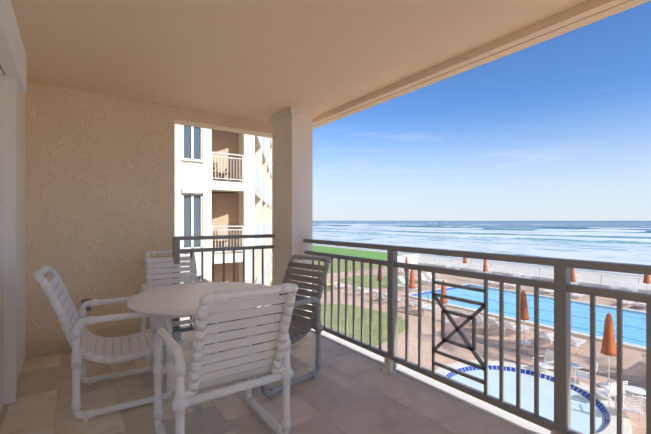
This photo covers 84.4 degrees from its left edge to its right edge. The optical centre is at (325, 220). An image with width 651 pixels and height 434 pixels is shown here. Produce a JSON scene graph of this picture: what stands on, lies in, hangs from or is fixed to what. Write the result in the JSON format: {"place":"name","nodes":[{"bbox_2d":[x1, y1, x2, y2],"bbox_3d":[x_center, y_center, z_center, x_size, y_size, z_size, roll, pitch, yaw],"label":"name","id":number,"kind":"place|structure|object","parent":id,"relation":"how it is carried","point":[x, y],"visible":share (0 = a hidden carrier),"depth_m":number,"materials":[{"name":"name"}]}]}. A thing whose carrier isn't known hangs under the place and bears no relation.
{"place":"outdoors","nodes":[
{"label":"outdoors","id":0,"kind":"place"},
{"bbox_2d":[313,223,650,275],"bbox_3d":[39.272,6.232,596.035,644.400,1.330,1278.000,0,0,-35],"label":"sea","id":1,"kind":"structure","parent":0,"point":[630,244],"depth_m":135.35,"materials":[{"name":"blue liquid"}]},
{"bbox_2d":[313,244,650,289],"bbox_3d":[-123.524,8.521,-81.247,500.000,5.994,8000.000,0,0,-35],"label":"beach","id":2,"kind":"structure","parent":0,"point":[592,277],"depth_m":43.80,"materials":[{"name":"white sand"}]},
{"bbox_2d":[175,124,271,325],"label":"neighbour wing","id":3,"kind":"structure","parent":2,"relation":"on","point":[223,182],"depth_m":14.12,"materials":[{"name":"white paint"}]},
{"bbox_2d":[0,0,650,433],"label":"balcony","id":4,"kind":"structure","parent":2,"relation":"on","point":[100,100],"depth_m":3.20,"materials":[{"name":"beige paint"}]},
{"bbox_2d":[81,298,90,310],"bbox_3d":[-2.385,0.843,3.579,0.100,0.120,0.034,0,0,-35],"label":"electrical outlet","id":5,"kind":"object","parent":4,"relation":"attached to","point":[88,308],"depth_m":3.57,"materials":[{"name":"grey plastic"}]},
{"bbox_2d":[0,330,526,433],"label":"floor tiles","id":6,"kind":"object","parent":4,"relation":"on","point":[323,395],"visible":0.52,"depth_m":2.47,"materials":[{"name":"tile"}]},
{"bbox_2d":[32,265,173,421],"bbox_3d":[-1.550,0.790,2.568,0.806,0.956,0.640,0,0,-31],"label":"chair","id":7,"kind":"object","parent":6,"relation":"on","point":[82,340],"depth_m":2.41,"materials":[{"name":"white plastic"}]},
{"bbox_2d":[140,250,212,364],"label":"patio chair","id":8,"kind":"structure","parent":6,"relation":"on","point":[150,278],"depth_m":3.66,"materials":[{"name":"white plastic"}]},
{"bbox_2d":[127,282,278,412],"bbox_3d":[-0.888,0.906,2.707,1.066,0.722,1.066,0,0,-35],"label":"patio table","id":9,"kind":"object","parent":6,"relation":"on","point":[180,300],"visible":0.58,"depth_m":2.55,"materials":[{"name":"white plastic"}]},
{"bbox_2d":[153,283,297,433],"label":"chair","id":10,"kind":"object","parent":6,"relation":"on","point":[216,369],"visible":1,"depth_m":1.82,"materials":[{"name":"white plastic"}]},
{"bbox_2d":[218,254,330,398],"bbox_3d":[-0.385,0.790,2.978,0.640,0.956,0.806,0,0,43],"label":"grey chair","id":11,"kind":"object","parent":6,"relation":"on","point":[301,326],"visible":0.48,"depth_m":2.99,"materials":[{"name":"grey plastic"}]},
{"bbox_2d":[173,234,650,433],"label":"balcony railing","id":12,"kind":"object","parent":4,"relation":"attached to","point":[562,287],"visible":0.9,"depth_m":2.35,"materials":[{"name":"grey metal"}]},
{"bbox_2d":[264,245,647,433],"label":"pool deck","id":13,"kind":"structure","parent":2,"relation":"on","point":[634,342],"depth_m":17.25,"materials":[{"name":"beige concrete"}]},
{"bbox_2d":[327,280,349,290],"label":"lounge","id":14,"kind":"object","parent":13,"relation":"on","point":[337,284],"visible":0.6,"depth_m":28.58,"materials":[{"name":"white plastic"}]},
{"bbox_2d":[355,285,378,295],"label":"lounge","id":15,"kind":"object","parent":13,"relation":"on","point":[364,290],"visible":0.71,"depth_m":26.32,"materials":[{"name":"white plastic"}]},
{"bbox_2d":[372,291,386,302],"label":"lounge","id":16,"kind":"object","parent":13,"relation":"on","point":[376,295],"visible":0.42,"depth_m":24.20,"materials":[{"name":"white plastic"}]},
{"bbox_2d":[382,293,403,303],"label":"lounge","id":17,"kind":"object","parent":13,"relation":"on","point":[384,296],"visible":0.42,"depth_m":23.65,"materials":[{"name":"white plastic"}]},
{"bbox_2d":[399,276,417,288],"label":"lounge","id":18,"kind":"object","parent":13,"relation":"on","point":[400,277],"visible":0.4,"depth_m":29.88,"materials":[{"name":"white plastic"}]},
{"bbox_2d":[409,269,415,304],"bbox_3d":[5.693,4.246,23.596,0.547,2.534,0.548,0,0,34],"label":"umbrella","id":19,"kind":"object","parent":13,"relation":"on","point":[412,283],"visible":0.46,"depth_m":23.49,"materials":[{"name":"orange fabric"}]},
{"bbox_2d":[399,297,425,310],"bbox_3d":[5.431,5.098,22.386,1.856,0.820,0.644,0,0,-37],"label":"lounge","id":20,"kind":"object","parent":13,"relation":"on","point":[403,300],"visible":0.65,"depth_m":22.23,"materials":[{"name":"white plastic"}]},
{"bbox_2d":[409,300,437,314],"bbox_3d":[5.895,5.098,21.506,1.856,0.820,0.644,0,0,-33],"label":"lounge","id":21,"kind":"object","parent":13,"relation":"on","point":[424,305],"visible":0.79,"depth_m":21.40,"materials":[{"name":"white plastic"}]},
{"bbox_2d":[422,307,431,317],"bbox_3d":[5.843,5.280,20.608,0.540,0.473,0.540,0,0,-35],"label":"side table","id":22,"kind":"object","parent":13,"relation":"on","point":[425,308],"visible":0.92,"depth_m":20.58,"materials":[{"name":"white plastic"}]},
{"bbox_2d":[421,273,436,285],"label":"lounge","id":23,"kind":"object","parent":13,"relation":"on","point":[422,275],"visible":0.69,"depth_m":31.20,"materials":[{"name":"white plastic"}]},
{"bbox_2d":[426,273,446,281],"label":"lounge","id":24,"kind":"object","parent":13,"relation":"on","point":[430,274],"visible":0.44,"depth_m":31.63,"materials":[{"name":"white plastic"}]},
{"bbox_2d":[439,279,448,322],"bbox_3d":[6.457,4.339,19.627,0.508,2.350,0.508,-1,1,-20],"label":"umbrella","id":25,"kind":"object","parent":13,"relation":"on","point":[443,300],"visible":0.71,"depth_m":19.54,"materials":[{"name":"orange fabric"}]},
{"bbox_2d":[452,309,480,324],"bbox_3d":[7.621,5.098,19.420,1.856,0.820,0.644,0,0,-37],"label":"lounge","id":26,"kind":"object","parent":13,"relation":"on","point":[463,313],"visible":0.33,"depth_m":19.09,"materials":[{"name":"white plastic"}]},
{"bbox_2d":[476,321,483,332],"bbox_3d":[7.603,5.280,17.750,0.540,0.473,0.540,0,0,-35],"label":"side table","id":27,"kind":"object","parent":13,"relation":"on","point":[479,322],"visible":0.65,"depth_m":17.76,"materials":[{"name":"white plastic"}]},
{"bbox_2d":[467,312,495,328],"bbox_3d":[8.164,5.098,18.733,1.856,0.820,0.644,0,0,-41],"label":"lounge","id":28,"kind":"object","parent":13,"relation":"on","point":[480,318],"visible":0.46,"depth_m":18.36,"materials":[{"name":"white plastic"}]},
{"bbox_2d":[483,260,488,283],"bbox_3d":[14.096,4.310,31.662,0.520,2.408,0.520,0,-1,-31],"label":"umbrella","id":29,"kind":"object","parent":13,"relation":"on","point":[485,269],"visible":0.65,"depth_m":31.56,"materials":[{"name":"orange fabric"}]},
{"bbox_2d":[481,316,514,333],"bbox_3d":[8.606,5.098,17.913,1.856,0.820,0.644,0,0,-31],"label":"lounge","id":30,"kind":"object","parent":13,"relation":"on","point":[492,320],"visible":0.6,"depth_m":17.65,"materials":[{"name":"white plastic"}]},
{"bbox_2d":[497,320,530,338],"bbox_3d":[9.068,5.098,17.207,1.856,0.820,0.644,0,0,-30],"label":"lounge","id":31,"kind":"object","parent":13,"relation":"on","point":[512,328],"visible":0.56,"depth_m":17.06,"materials":[{"name":"white plastic"}]},
{"bbox_2d":[513,271,522,276],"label":"lounge","id":32,"kind":"object","parent":13,"relation":"on","point":[515,274],"visible":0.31,"depth_m":33.31,"materials":[{"name":"white plastic"}]},
{"bbox_2d":[398,254,650,302],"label":"pool fence and rails","id":33,"kind":"object","parent":13,"relation":"on","point":[413,259],"visible":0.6,"depth_m":35.77,"materials":[{"name":"silver metal"}]},
{"bbox_2d":[521,288,530,344],"bbox_3d":[8.911,4.264,16.132,0.540,2.500,0.540,-1,0,21],"label":"umbrella","id":34,"kind":"object","parent":13,"relation":"on","point":[524,312],"visible":0.9,"depth_m":16.04,"materials":[{"name":"orange fabric"}]},
{"bbox_2d":[521,272,532,278],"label":"lounge","id":35,"kind":"object","parent":13,"relation":"on","point":[528,275],"visible":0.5,"depth_m":32.50,"materials":[{"name":"white plastic"}]},
{"bbox_2d":[529,328,553,348],"bbox_3d":[9.871,5.098,15.913,1.856,0.820,0.644,0,0,-29],"label":"lounge","id":36,"kind":"object","parent":13,"relation":"on","point":[543,335],"visible":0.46,"depth_m":15.64,"materials":[{"name":"white plastic"}]},
{"bbox_2d":[533,348,553,379],"bbox_3d":[7.780,5.053,12.671,0.626,0.905,0.562,0,0,-15],"label":"deck chair","id":37,"kind":"object","parent":13,"relation":"on","point":[545,367],"visible":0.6,"depth_m":12.75,"materials":[{"name":"white plastic"}]},
{"bbox_2d":[541,281,553,295],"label":"lounge","id":38,"kind":"object","parent":13,"relation":"on","point":[547,290],"visible":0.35,"depth_m":26.58,"materials":[{"name":"white plastic"}]},
{"bbox_2d":[571,268,576,296],"bbox_3d":[17.937,4.257,26.091,0.543,2.513,0.543,-1,0,18],"label":"umbrella","id":39,"kind":"object","parent":13,"relation":"on","point":[573,278],"visible":0.56,"depth_m":25.98,"materials":[{"name":"orange fabric"}]},
{"bbox_2d":[571,362,581,379],"bbox_3d":[8.669,5.280,12.574,0.540,0.473,0.540,0,0,-35],"label":"side table","id":40,"kind":"object","parent":13,"relation":"on","point":[573,364],"visible":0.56,"depth_m":12.50,"materials":[{"name":"white plastic"}]},
{"bbox_2d":[571,337,586,354],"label":"lounge","id":41,"kind":"object","parent":13,"relation":"on","point":[578,339],"visible":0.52,"depth_m":15.18,"materials":[{"name":"white plastic"}]},
{"bbox_2d":[571,285,587,299],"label":"lounge","id":42,"kind":"object","parent":13,"relation":"on","point":[578,295],"visible":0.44,"depth_m":25.12,"materials":[{"name":"white plastic"}]},
{"bbox_2d":[574,361,597,383],"bbox_3d":[8.518,5.053,11.762,0.626,0.905,0.562,0,0,35],"label":"deck chair","id":43,"kind":"object","parent":13,"relation":"on","point":[577,375],"visible":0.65,"depth_m":11.74,"materials":[{"name":"white plastic"}]},
{"bbox_2d":[599,310,616,389],"bbox_3d":[9.364,4.242,11.865,0.549,2.543,0.549,1,-1,-24],"label":"umbrella","id":44,"kind":"object","parent":13,"relation":"on","point":[608,348],"visible":0.85,"depth_m":11.80,"materials":[{"name":"orange fabric"}]},
{"bbox_2d":[596,381,627,411],"bbox_3d":[8.399,5.053,10.582,0.562,0.905,0.626,0,0,-5],"label":"deck chair","id":45,"kind":"object","parent":13,"relation":"on","point":[613,386],"visible":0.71,"depth_m":10.36,"materials":[{"name":"white plastic"}]},
{"bbox_2d":[609,282,622,289],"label":"lounge","id":46,"kind":"object","parent":13,"relation":"on","point":[619,286],"visible":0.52,"depth_m":27.21,"materials":[{"name":"white plastic"}]},
{"bbox_2d":[616,291,639,307],"bbox_3d":[19.587,5.098,23.200,1.856,0.820,0.644,0,0,-31],"label":"lounge","id":47,"kind":"object","parent":13,"relation":"on","point":[628,302],"visible":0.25,"depth_m":22.95,"materials":[{"name":"white plastic"}]},
{"bbox_2d":[615,394,645,420],"bbox_3d":[8.266,5.053,9.708,0.562,0.905,0.626,0,0,25],"label":"deck chair","id":48,"kind":"object","parent":13,"relation":"on","point":[638,409],"visible":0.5,"depth_m":9.51,"materials":[{"name":"white plastic"}]},
{"bbox_2d":[625,283,638,291],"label":"lounge","id":49,"kind":"object","parent":13,"relation":"on","point":[629,286],"visible":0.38,"depth_m":26.52,"materials":[{"name":"white plastic"}]},
{"bbox_2d":[624,386,645,408],"bbox_3d":[9.240,5.280,10.715,0.540,0.473,0.540,0,0,-35],"label":"side table","id":50,"kind":"object","parent":13,"relation":"on","point":[635,390],"visible":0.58,"depth_m":10.66,"materials":[{"name":"white plastic"}]},
{"bbox_2d":[643,275,650,292],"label":"umbrella","id":51,"kind":"object","parent":13,"relation":"on","point":[646,279],"visible":0.48,"depth_m":25.57,"materials":[{"name":"orange fabric"}]},
{"bbox_2d":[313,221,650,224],"bbox_3d":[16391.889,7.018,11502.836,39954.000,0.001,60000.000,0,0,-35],"label":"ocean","id":52,"kind":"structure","parent":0,"point":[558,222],"depth_m":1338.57,"materials":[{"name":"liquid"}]},
{"bbox_2d":[313,1,650,220],"label":"sky","id":53,"kind":"structure","parent":0,"point":[558,128],"materials":[{"name":"blue"}]}
]}

